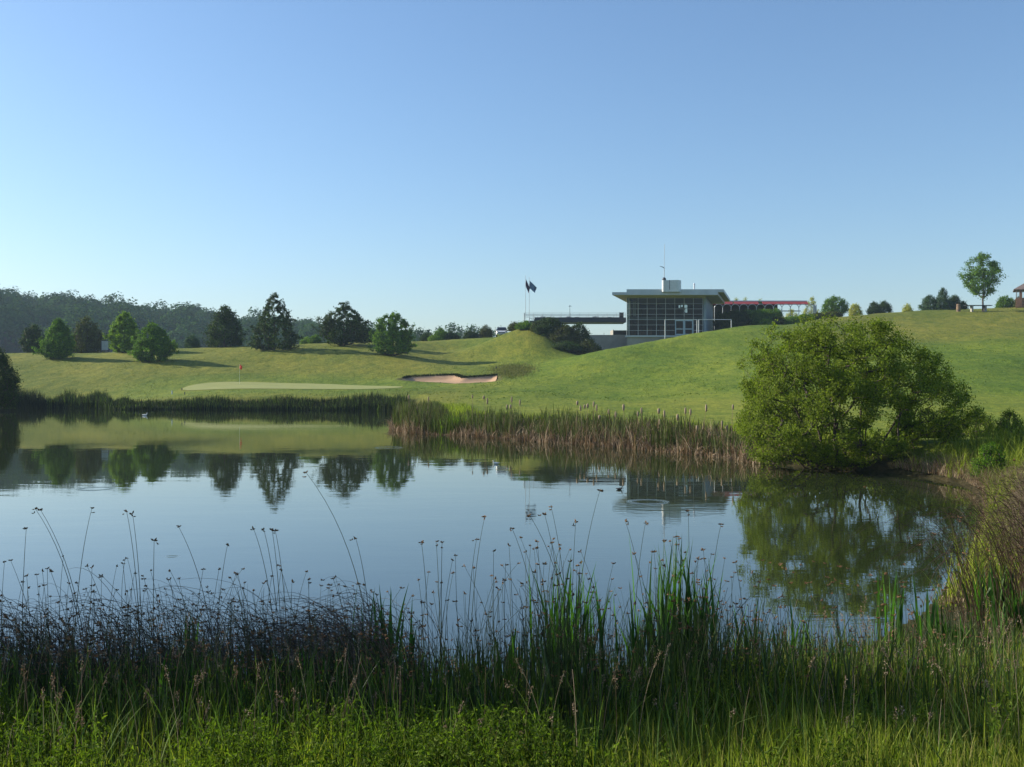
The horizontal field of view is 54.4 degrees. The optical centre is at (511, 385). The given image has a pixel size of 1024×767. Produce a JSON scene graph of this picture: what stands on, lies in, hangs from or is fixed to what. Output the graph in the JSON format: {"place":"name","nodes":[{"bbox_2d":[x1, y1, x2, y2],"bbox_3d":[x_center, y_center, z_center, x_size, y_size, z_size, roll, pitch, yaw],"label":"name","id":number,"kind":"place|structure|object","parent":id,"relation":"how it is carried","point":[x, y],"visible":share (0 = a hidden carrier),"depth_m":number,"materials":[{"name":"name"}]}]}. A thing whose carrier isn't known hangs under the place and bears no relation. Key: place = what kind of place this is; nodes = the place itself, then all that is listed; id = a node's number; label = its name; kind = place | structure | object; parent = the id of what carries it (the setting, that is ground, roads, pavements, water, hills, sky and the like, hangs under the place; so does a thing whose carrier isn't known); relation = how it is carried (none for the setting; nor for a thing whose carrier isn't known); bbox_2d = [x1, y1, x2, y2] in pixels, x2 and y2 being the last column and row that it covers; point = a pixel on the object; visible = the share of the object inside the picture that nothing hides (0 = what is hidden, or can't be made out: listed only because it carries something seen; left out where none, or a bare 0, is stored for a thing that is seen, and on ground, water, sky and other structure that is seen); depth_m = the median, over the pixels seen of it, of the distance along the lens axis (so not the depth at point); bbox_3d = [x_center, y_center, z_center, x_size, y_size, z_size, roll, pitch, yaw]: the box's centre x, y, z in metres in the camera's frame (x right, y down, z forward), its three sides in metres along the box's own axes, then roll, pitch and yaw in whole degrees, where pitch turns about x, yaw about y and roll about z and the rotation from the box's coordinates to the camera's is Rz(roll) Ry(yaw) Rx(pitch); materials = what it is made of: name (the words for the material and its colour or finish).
{"place":"outdoors","nodes":[
{"label":"outdoors","id":0,"kind":"place"},
{"bbox_2d":[402,373,496,378],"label":"lip grass","id":1,"kind":"structure","parent":0,"point":[445,374],"depth_m":122.47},
{"bbox_2d":[0,408,981,677],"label":"pond water","id":2,"kind":"structure","parent":0,"point":[212,482],"depth_m":16.90,"materials":[{"name":"blue liquid"}]},
{"bbox_2d":[0,601,134,697],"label":"dry rushes","id":3,"kind":"object","parent":2,"relation":"on","point":[12,666],"visible":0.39,"depth_m":6.54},
{"bbox_2d":[1,632,166,692],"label":"bent rushes","id":4,"kind":"object","parent":2,"relation":"on","point":[63,655],"visible":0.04,"depth_m":6.80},
{"bbox_2d":[54,602,283,686],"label":"bent rushes","id":5,"kind":"object","parent":2,"relation":"on","point":[190,649],"visible":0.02,"depth_m":7.06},
{"bbox_2d":[1,386,408,411],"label":"shore reeds","id":6,"kind":"object","parent":2,"relation":"on","point":[32,399],"visible":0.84,"depth_m":96.47,"materials":[{"name":"plant"}]},
{"bbox_2d":[0,567,445,709],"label":"dry rushes","id":7,"kind":"object","parent":2,"relation":"on","point":[81,645],"visible":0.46,"depth_m":6.61,"materials":[{"name":"plant"}]},
{"bbox_2d":[172,576,445,687],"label":"bent rushes","id":8,"kind":"object","parent":2,"relation":"on","point":[343,622],"visible":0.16,"depth_m":7.25,"materials":[{"name":"plant"}]},
{"bbox_2d":[302,471,368,635],"bbox_3d":[-1.393,1.501,7.957,0.573,1.658,0.039,0,0,0],"label":"rush","id":9,"kind":"object","parent":2,"relation":"on","point":[344,541],"visible":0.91,"depth_m":7.96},
{"bbox_2d":[432,414,473,434],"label":"sedge tuft","id":10,"kind":"object","parent":2,"relation":"on","point":[443,426],"visible":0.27,"depth_m":47.21,"materials":[{"name":"green plant"}]},
{"bbox_2d":[0,560,1000,733],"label":"rushes","id":11,"kind":"object","parent":2,"relation":"on","point":[524,649],"visible":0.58,"depth_m":5.83,"materials":[{"name":"plant"}]},
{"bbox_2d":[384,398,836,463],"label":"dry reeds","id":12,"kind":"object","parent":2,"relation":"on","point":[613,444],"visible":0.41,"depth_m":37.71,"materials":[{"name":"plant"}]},
{"bbox_2d":[391,398,831,463],"bbox_3d":[-1.083,1.352,49.353,8.181,1.996,44.711,0,0,-21],"label":"reed bed","id":13,"kind":"object","parent":2,"relation":"on","point":[517,418],"visible":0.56,"depth_m":41.16,"materials":[{"name":"plant"}]},
{"bbox_2d":[0,307,1023,766],"bbox_3d":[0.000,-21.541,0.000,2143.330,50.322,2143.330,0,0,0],"label":"ground","id":14,"kind":"structure","parent":0,"point":[104,369],"depth_m":117.36,"materials":[{"name":"plant"}]},
{"bbox_2d":[0,347,24,409],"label":"bush","id":15,"kind":"object","parent":14,"relation":"on","point":[9,396],"visible":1,"depth_m":89.76,"materials":[{"name":"green plant"}]},
{"bbox_2d":[17,323,44,352],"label":"round tree","id":16,"kind":"object","parent":14,"relation":"on","point":[32,333],"visible":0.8,"depth_m":164.03,"materials":[{"name":"green plant"}]},
{"bbox_2d":[31,317,78,358],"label":"hornbeam tree","id":17,"kind":"object","parent":14,"relation":"on","point":[58,349],"visible":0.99,"depth_m":140.99,"materials":[{"name":"green plant"}]},
{"bbox_2d":[71,314,105,352],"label":"pine tree","id":18,"kind":"object","parent":14,"relation":"on","point":[90,342],"visible":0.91,"depth_m":164.98,"materials":[{"name":"green plant"}]},
{"bbox_2d":[102,310,141,352],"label":"hornbeam tree","id":19,"kind":"object","parent":14,"relation":"on","point":[128,325],"visible":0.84,"depth_m":151.87,"materials":[{"name":"green plant"}]},
{"bbox_2d":[126,320,179,361],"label":"hornbeam tree","id":20,"kind":"object","parent":14,"relation":"on","point":[158,345],"visible":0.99,"depth_m":136.99,"materials":[{"name":"green plant"}]},
{"bbox_2d":[158,648,195,705],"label":"cattail plant","id":21,"kind":"object","parent":14,"relation":"on","point":[176,671],"visible":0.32,"depth_m":5.89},
{"bbox_2d":[184,334,200,347],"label":"bush","id":22,"kind":"object","parent":14,"relation":"on","point":[191,341],"visible":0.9,"depth_m":165.53,"materials":[{"name":"green plant"}]},
{"bbox_2d":[182,613,209,679],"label":"cattail plant","id":23,"kind":"object","parent":14,"relation":"on","point":[195,639],"visible":0.23,"depth_m":6.92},
{"bbox_2d":[0,286,416,352],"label":"forest","id":24,"kind":"object","parent":14,"relation":"on","point":[19,312],"visible":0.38,"depth_m":433.07,"materials":[{"name":"green plant"}]},
{"bbox_2d":[0,600,419,705],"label":"seed heads","id":25,"kind":"object","parent":14,"relation":"on","point":[228,643],"visible":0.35,"depth_m":6.49,"materials":[{"name":"plant"}]},
{"bbox_2d":[202,304,251,347],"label":"pine tree","id":26,"kind":"object","parent":14,"relation":"on","point":[228,329],"visible":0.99,"depth_m":160.13,"materials":[{"name":"green plant"}]},
{"bbox_2d":[7,343,462,401],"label":"turf tufts","id":27,"kind":"object","parent":14,"relation":"on","point":[254,378],"visible":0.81,"depth_m":124.78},
{"bbox_2d":[240,292,303,349],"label":"spruce tree","id":28,"kind":"object","parent":14,"relation":"on","point":[271,340],"visible":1,"depth_m":149.15,"materials":[{"name":"green plant"}]},
{"bbox_2d":[183,382,401,389],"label":"putting green","id":29,"kind":"object","parent":14,"relation":"on","point":[235,385],"visible":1,"depth_m":114.14,"materials":[{"name":"plant"}]},
{"bbox_2d":[294,646,324,701],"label":"cattail plant","id":30,"kind":"object","parent":14,"relation":"on","point":[323,666],"visible":0.24,"depth_m":6.03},
{"bbox_2d":[307,334,321,343],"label":"bush","id":31,"kind":"object","parent":14,"relation":"on","point":[314,339],"visible":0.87,"depth_m":167.41,"materials":[{"name":"green plant"}]},
{"bbox_2d":[310,301,375,345],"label":"spruce tree","id":32,"kind":"object","parent":14,"relation":"on","point":[357,325],"visible":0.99,"depth_m":156.34,"materials":[{"name":"green plant"}]},
{"bbox_2d":[346,583,407,681],"bbox_3d":[-0.997,1.818,7.328,0.459,0.785,0.262,0,0,0],"label":"cattail plant","id":33,"kind":"object","parent":14,"relation":"on","point":[382,613],"visible":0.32,"depth_m":7.31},
{"bbox_2d":[367,310,417,355],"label":"tree","id":34,"kind":"object","parent":14,"relation":"on","point":[403,343],"visible":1,"depth_m":143.47,"materials":[{"name":"green plant"}]},
{"bbox_2d":[372,586,416,685],"bbox_3d":[-0.871,1.823,7.201,0.359,0.733,0.130,0,0,26],"label":"cattail plant","id":35,"kind":"object","parent":14,"relation":"on","point":[413,635],"visible":0.38,"depth_m":7.18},
{"bbox_2d":[432,328,447,339],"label":"bush","id":36,"kind":"object","parent":14,"relation":"on","point":[440,333],"visible":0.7,"depth_m":180.37,"materials":[{"name":"green plant"}]},
{"bbox_2d":[402,375,496,383],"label":"sand bunker","id":37,"kind":"object","parent":14,"relation":"on","point":[450,379],"visible":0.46,"depth_m":121.29},
{"bbox_2d":[444,331,462,339],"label":"bush","id":38,"kind":"object","parent":14,"relation":"on","point":[450,336],"visible":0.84,"depth_m":180.32,"materials":[{"name":"green plant"}]},
{"bbox_2d":[462,330,478,338],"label":"bush","id":39,"kind":"object","parent":14,"relation":"on","point":[470,334],"visible":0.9,"depth_m":180.31,"materials":[{"name":"green plant"}]},
{"bbox_2d":[479,324,493,337],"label":"bush","id":40,"kind":"object","parent":14,"relation":"on","point":[487,332],"visible":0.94,"depth_m":180.25,"materials":[{"name":"green plant"}]},
{"bbox_2d":[0,592,1023,741],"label":"reed blades","id":41,"kind":"object","parent":14,"relation":"on","point":[497,688],"visible":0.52,"depth_m":5.54,"materials":[{"name":"plant"}]},
{"bbox_2d":[0,595,1023,765],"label":"grass stalks","id":42,"kind":"object","parent":14,"relation":"on","point":[394,659],"depth_m":5.29,"materials":[{"name":"plant"}]},
{"bbox_2d":[0,640,1023,766],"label":"herbs","id":43,"kind":"object","parent":14,"relation":"on","point":[513,728],"visible":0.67,"depth_m":4.61,"materials":[{"name":"plant"}]},
{"bbox_2d":[494,624,540,682],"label":"cattail plant","id":44,"kind":"object","parent":14,"relation":"on","point":[512,646],"visible":0.31,"depth_m":6.61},
{"bbox_2d":[515,320,531,329],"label":"bush","id":45,"kind":"object","parent":14,"relation":"on","point":[526,324],"visible":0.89,"depth_m":153.44,"materials":[{"name":"green plant"}]},
{"bbox_2d":[531,316,564,335],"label":"bush","id":46,"kind":"object","parent":14,"relation":"on","point":[548,324],"visible":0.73,"depth_m":150.01,"materials":[{"name":"green plant"}]},
{"bbox_2d":[528,554,598,684],"bbox_3d":[0.401,1.731,7.399,0.553,0.984,0.288,0,0,0],"label":"cattail plant","id":47,"kind":"object","parent":14,"relation":"on","point":[568,604],"visible":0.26,"depth_m":7.41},
{"bbox_2d":[546,323,582,343],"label":"bush","id":48,"kind":"object","parent":14,"relation":"on","point":[565,336],"visible":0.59,"depth_m":148.51,"materials":[{"name":"green plant"}]},
{"bbox_2d":[551,340,583,351],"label":"bush","id":49,"kind":"object","parent":14,"relation":"on","point":[568,346],"visible":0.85,"depth_m":144.60,"materials":[{"name":"green plant"}]},
{"bbox_2d":[524,313,625,323],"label":"terrace","id":50,"kind":"structure","parent":14,"relation":"on","point":[595,320],"depth_m":168.00,"materials":[{"name":"metal"}]},
{"bbox_2d":[568,321,594,353],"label":"bush","id":51,"kind":"object","parent":14,"relation":"on","point":[584,335],"visible":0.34,"depth_m":150.06,"materials":[{"name":"green plant"}]},
{"bbox_2d":[552,577,618,684],"bbox_3d":[0.514,1.753,7.113,0.489,0.798,0.273,0,0,0],"label":"cattail plant","id":52,"kind":"object","parent":14,"relation":"on","point":[600,631],"visible":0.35,"depth_m":7.11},
{"bbox_2d":[573,339,602,354],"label":"bush","id":53,"kind":"object","parent":14,"relation":"on","point":[591,347],"visible":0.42,"depth_m":146.04,"materials":[{"name":"green plant"}]},
{"bbox_2d":[590,335,626,349],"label":"concrete wall","id":54,"kind":"structure","parent":14,"relation":"on","point":[604,342],"depth_m":168.50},
{"bbox_2d":[613,583,653,669],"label":"cattail plant","id":55,"kind":"object","parent":14,"relation":"on","point":[632,633],"visible":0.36,"depth_m":7.00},
{"bbox_2d":[435,401,892,443],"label":"bank grass","id":56,"kind":"structure","parent":14,"relation":"on","point":[459,407],"depth_m":45.65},
{"bbox_2d":[612,244,729,345],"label":"clubhouse","id":57,"kind":"structure","parent":14,"relation":"on","point":[649,311],"depth_m":164.97,"materials":[{"name":"concrete"}]},
{"bbox_2d":[629,298,637,334],"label":"window","id":58,"kind":"structure","parent":57,"relation":"in","point":[633,302],"depth_m":164.95,"materials":[{"name":"clear glass"}]},
{"bbox_2d":[638,298,646,334],"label":"window","id":59,"kind":"structure","parent":57,"relation":"in","point":[642,302],"depth_m":164.95,"materials":[{"name":"clear glass"}]},
{"bbox_2d":[647,298,655,334],"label":"window","id":60,"kind":"structure","parent":57,"relation":"in","point":[651,302],"depth_m":164.95,"materials":[{"name":"clear glass"}]},
{"bbox_2d":[656,297,664,334],"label":"window","id":61,"kind":"structure","parent":57,"relation":"in","point":[660,302],"depth_m":164.95,"materials":[{"name":"clear glass"}]},
{"bbox_2d":[665,297,674,334],"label":"window","id":62,"kind":"structure","parent":57,"relation":"in","point":[669,302],"depth_m":164.95,"materials":[{"name":"clear glass"}]},
{"bbox_2d":[675,298,683,318],"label":"window","id":63,"kind":"structure","parent":57,"relation":"in","point":[679,302],"depth_m":164.95,"materials":[{"name":"clear glass"}]},
{"bbox_2d":[675,320,683,334],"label":"door","id":64,"kind":"structure","parent":57,"relation":"in","point":[679,324],"depth_m":164.95,"materials":[{"name":"grey glass"}]},
{"bbox_2d":[684,298,692,318],"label":"window","id":65,"kind":"structure","parent":57,"relation":"in","point":[688,302],"depth_m":164.95,"materials":[{"name":"clear glass"}]},
{"bbox_2d":[684,320,692,334],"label":"door","id":66,"kind":"structure","parent":57,"relation":"in","point":[688,324],"depth_m":164.95,"materials":[{"name":"grey glass"}]},
{"bbox_2d":[693,297,702,332],"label":"window","id":67,"kind":"structure","parent":57,"relation":"in","point":[697,302],"depth_m":164.95,"materials":[{"name":"clear glass"}]},
{"bbox_2d":[629,530,715,671],"bbox_3d":[1.220,1.605,7.371,0.638,1.180,0.419,0,0,34],"label":"cattail plant","id":68,"kind":"object","parent":14,"relation":"on","point":[665,590],"visible":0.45,"depth_m":7.38,"materials":[{"name":"plant"}]},
{"bbox_2d":[634,553,722,679],"bbox_3d":[1.226,1.703,7.304,0.642,0.927,0.309,0,0,11],"label":"cattail plant","id":69,"kind":"object","parent":14,"relation":"on","point":[708,608],"visible":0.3,"depth_m":7.27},
{"bbox_2d":[712,310,737,330],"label":"bush","id":70,"kind":"object","parent":14,"relation":"on","point":[722,324],"visible":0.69,"depth_m":170.91,"materials":[{"name":"green plant"}]},
{"bbox_2d":[728,308,750,326],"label":"bush","id":71,"kind":"object","parent":14,"relation":"on","point":[742,318],"visible":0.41,"depth_m":171.66,"materials":[{"name":"green plant"}]},
{"bbox_2d":[463,307,1023,402],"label":"turf tufts","id":72,"kind":"object","parent":14,"relation":"on","point":[711,367],"visible":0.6,"depth_m":109.87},
{"bbox_2d":[732,599,769,677],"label":"cattail plant","id":73,"kind":"object","parent":14,"relation":"on","point":[755,630],"visible":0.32,"depth_m":7.19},
{"bbox_2d":[741,308,766,324],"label":"bush","id":74,"kind":"object","parent":14,"relation":"on","point":[756,315],"visible":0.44,"depth_m":172.57,"materials":[{"name":"green plant"}]},
{"bbox_2d":[713,301,816,329],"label":"arcade wing","id":75,"kind":"structure","parent":14,"relation":"on","point":[742,305],"depth_m":183.89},
{"bbox_2d":[762,307,783,318],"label":"bush","id":76,"kind":"object","parent":14,"relation":"on","point":[777,312],"visible":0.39,"depth_m":173.82,"materials":[{"name":"green plant"}]},
{"bbox_2d":[782,315,802,324],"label":"bush","id":77,"kind":"object","parent":14,"relation":"on","point":[790,320],"visible":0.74,"depth_m":167.84,"materials":[{"name":"green plant"}]},
{"bbox_2d":[773,601,812,662],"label":"cattail plant","id":78,"kind":"object","parent":14,"relation":"on","point":[792,629],"visible":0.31,"depth_m":7.32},
{"bbox_2d":[802,296,819,314],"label":"tree","id":79,"kind":"object","parent":14,"relation":"on","point":[811,302],"visible":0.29,"depth_m":199.66,"materials":[{"name":"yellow plant"}]},
{"bbox_2d":[820,294,849,315],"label":"tree","id":80,"kind":"object","parent":14,"relation":"on","point":[833,304],"visible":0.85,"depth_m":170.97,"materials":[{"name":"green plant"}]},
{"bbox_2d":[847,302,862,315],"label":"bush","id":81,"kind":"object","parent":14,"relation":"on","point":[853,310],"visible":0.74,"depth_m":175.59,"materials":[{"name":"green plant"}]},
{"bbox_2d":[731,309,986,469],"bbox_3d":[9.708,0.201,27.789,6.966,4.659,5.678,0,0,0],"label":"waterside willow","id":82,"kind":"object","parent":14,"relation":"on","point":[804,446],"visible":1,"depth_m":26.94,"materials":[{"name":"green plant"}]},
{"bbox_2d":[866,301,881,314],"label":"bush","id":83,"kind":"object","parent":14,"relation":"on","point":[874,308],"visible":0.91,"depth_m":171.46,"materials":[{"name":"green plant"}]},
{"bbox_2d":[878,301,893,312],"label":"bush","id":84,"kind":"object","parent":14,"relation":"on","point":[886,308],"visible":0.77,"depth_m":172.32,"materials":[{"name":"green plant"}]},
{"bbox_2d":[875,569,918,657],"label":"cattail plant","id":85,"kind":"object","parent":14,"relation":"on","point":[892,611],"visible":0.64,"depth_m":7.59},
{"bbox_2d":[886,408,926,441],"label":"bush","id":86,"kind":"object","parent":14,"relation":"on","point":[904,426],"visible":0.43,"depth_m":28.37,"materials":[{"name":"green plant"}]},
{"bbox_2d":[909,406,944,439],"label":"bush","id":87,"kind":"object","parent":14,"relation":"on","point":[927,414],"visible":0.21,"depth_m":29.37,"materials":[{"name":"green plant"}]},
{"bbox_2d":[918,294,936,310],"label":"tree","id":88,"kind":"object","parent":14,"relation":"on","point":[928,302],"visible":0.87,"depth_m":170.36,"materials":[{"name":"green plant"}]},
{"bbox_2d":[833,458,1023,635],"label":"dry rushes","id":89,"kind":"object","parent":14,"relation":"on","point":[1007,550],"visible":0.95,"depth_m":8.12,"materials":[{"name":"plant"}]},
{"bbox_2d":[911,585,946,649],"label":"cattail plant","id":90,"kind":"object","parent":14,"relation":"on","point":[936,622],"visible":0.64,"depth_m":7.39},
{"bbox_2d":[934,287,954,309],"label":"conifer","id":91,"kind":"object","parent":14,"relation":"on","point":[943,301],"visible":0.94,"depth_m":169.39,"materials":[{"name":"green plant"}]},
{"bbox_2d":[935,408,967,442],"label":"bush","id":92,"kind":"object","parent":14,"relation":"on","point":[958,436],"visible":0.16,"depth_m":27.91,"materials":[{"name":"green plant"}]},
{"bbox_2d":[934,615,971,647],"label":"cattail plant","id":93,"kind":"object","parent":14,"relation":"on","point":[962,635],"visible":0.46,"depth_m":7.41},
{"bbox_2d":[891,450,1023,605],"bbox_3d":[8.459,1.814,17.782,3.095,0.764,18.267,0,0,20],"label":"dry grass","id":94,"kind":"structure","parent":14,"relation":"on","point":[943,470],"depth_m":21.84,"materials":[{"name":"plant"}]},
{"bbox_2d":[962,406,995,437],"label":"bush","id":95,"kind":"object","parent":14,"relation":"on","point":[985,419],"visible":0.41,"depth_m":29.77,"materials":[{"name":"green plant"}]},
{"bbox_2d":[958,251,1006,311],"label":"lone maple","id":96,"kind":"object","parent":14,"relation":"on","point":[975,275],"visible":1,"depth_m":156.14,"materials":[{"name":"green plant"}]},
{"bbox_2d":[945,454,1023,595],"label":"dry rushes","id":97,"kind":"object","parent":14,"relation":"on","point":[1020,495],"visible":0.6,"depth_m":12.21,"materials":[{"name":"plant"}]},
{"bbox_2d":[954,554,1017,621],"bbox_3d":[4.105,1.734,8.642,0.500,0.589,0.313,0,0,31],"label":"cattail plant","id":98,"kind":"object","parent":14,"relation":"on","point":[990,587],"visible":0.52,"depth_m":8.59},
{"bbox_2d":[969,437,1015,479],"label":"bush","id":99,"kind":"object","parent":14,"relation":"on","point":[987,453],"visible":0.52,"depth_m":21.93,"materials":[{"name":"green plant"}]},
{"bbox_2d":[995,295,1013,307],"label":"bush","id":100,"kind":"object","parent":14,"relation":"on","point":[1004,302],"visible":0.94,"depth_m":169.18,"materials":[{"name":"green plant"}]},
{"bbox_2d":[987,408,1023,440],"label":"bush","id":101,"kind":"object","parent":14,"relation":"on","point":[1010,414],"visible":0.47,"depth_m":26.94,"materials":[{"name":"green plant"}]},
{"bbox_2d":[990,589,1023,631],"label":"cattail plant","id":102,"kind":"object","parent":14,"relation":"on","point":[1014,606],"visible":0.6,"depth_m":7.99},
{"bbox_2d":[1013,284,1023,307],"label":"brick pavilion","id":103,"kind":"structure","parent":14,"relation":"on","point":[1020,299],"depth_m":162.75,"materials":[{"name":"red brick"}]},
{"bbox_2d":[0,639,1023,766],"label":"grass","id":104,"kind":"structure","parent":0,"point":[779,731],"depth_m":4.88,"materials":[{"name":"plant"}]},
{"bbox_2d":[0,610,1023,766],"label":"tall grass","id":105,"kind":"structure","parent":0,"point":[127,737],"depth_m":5.17,"materials":[{"name":"plant"}]},
{"bbox_2d":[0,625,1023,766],"bbox_3d":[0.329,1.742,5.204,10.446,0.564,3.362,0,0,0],"label":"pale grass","id":106,"kind":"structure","parent":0,"point":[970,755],"depth_m":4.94,"materials":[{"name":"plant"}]},
{"bbox_2d":[0,0,1023,344],"label":"sky","id":107,"kind":"structure","parent":0,"point":[420,160],"materials":[{"name":"blue"}]},
{"bbox_2d":[477,360,551,379],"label":"rough grass","id":108,"kind":"structure","parent":0,"point":[508,370],"depth_m":125.78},
{"bbox_2d":[893,415,1023,607],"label":"bank grass","id":109,"kind":"structure","parent":0,"point":[1002,438],"depth_m":23.58,"materials":[{"name":"plant"}]},
{"bbox_2d":[969,554,1023,766],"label":"bank grass","id":110,"kind":"structure","parent":0,"point":[1004,664],"depth_m":5.24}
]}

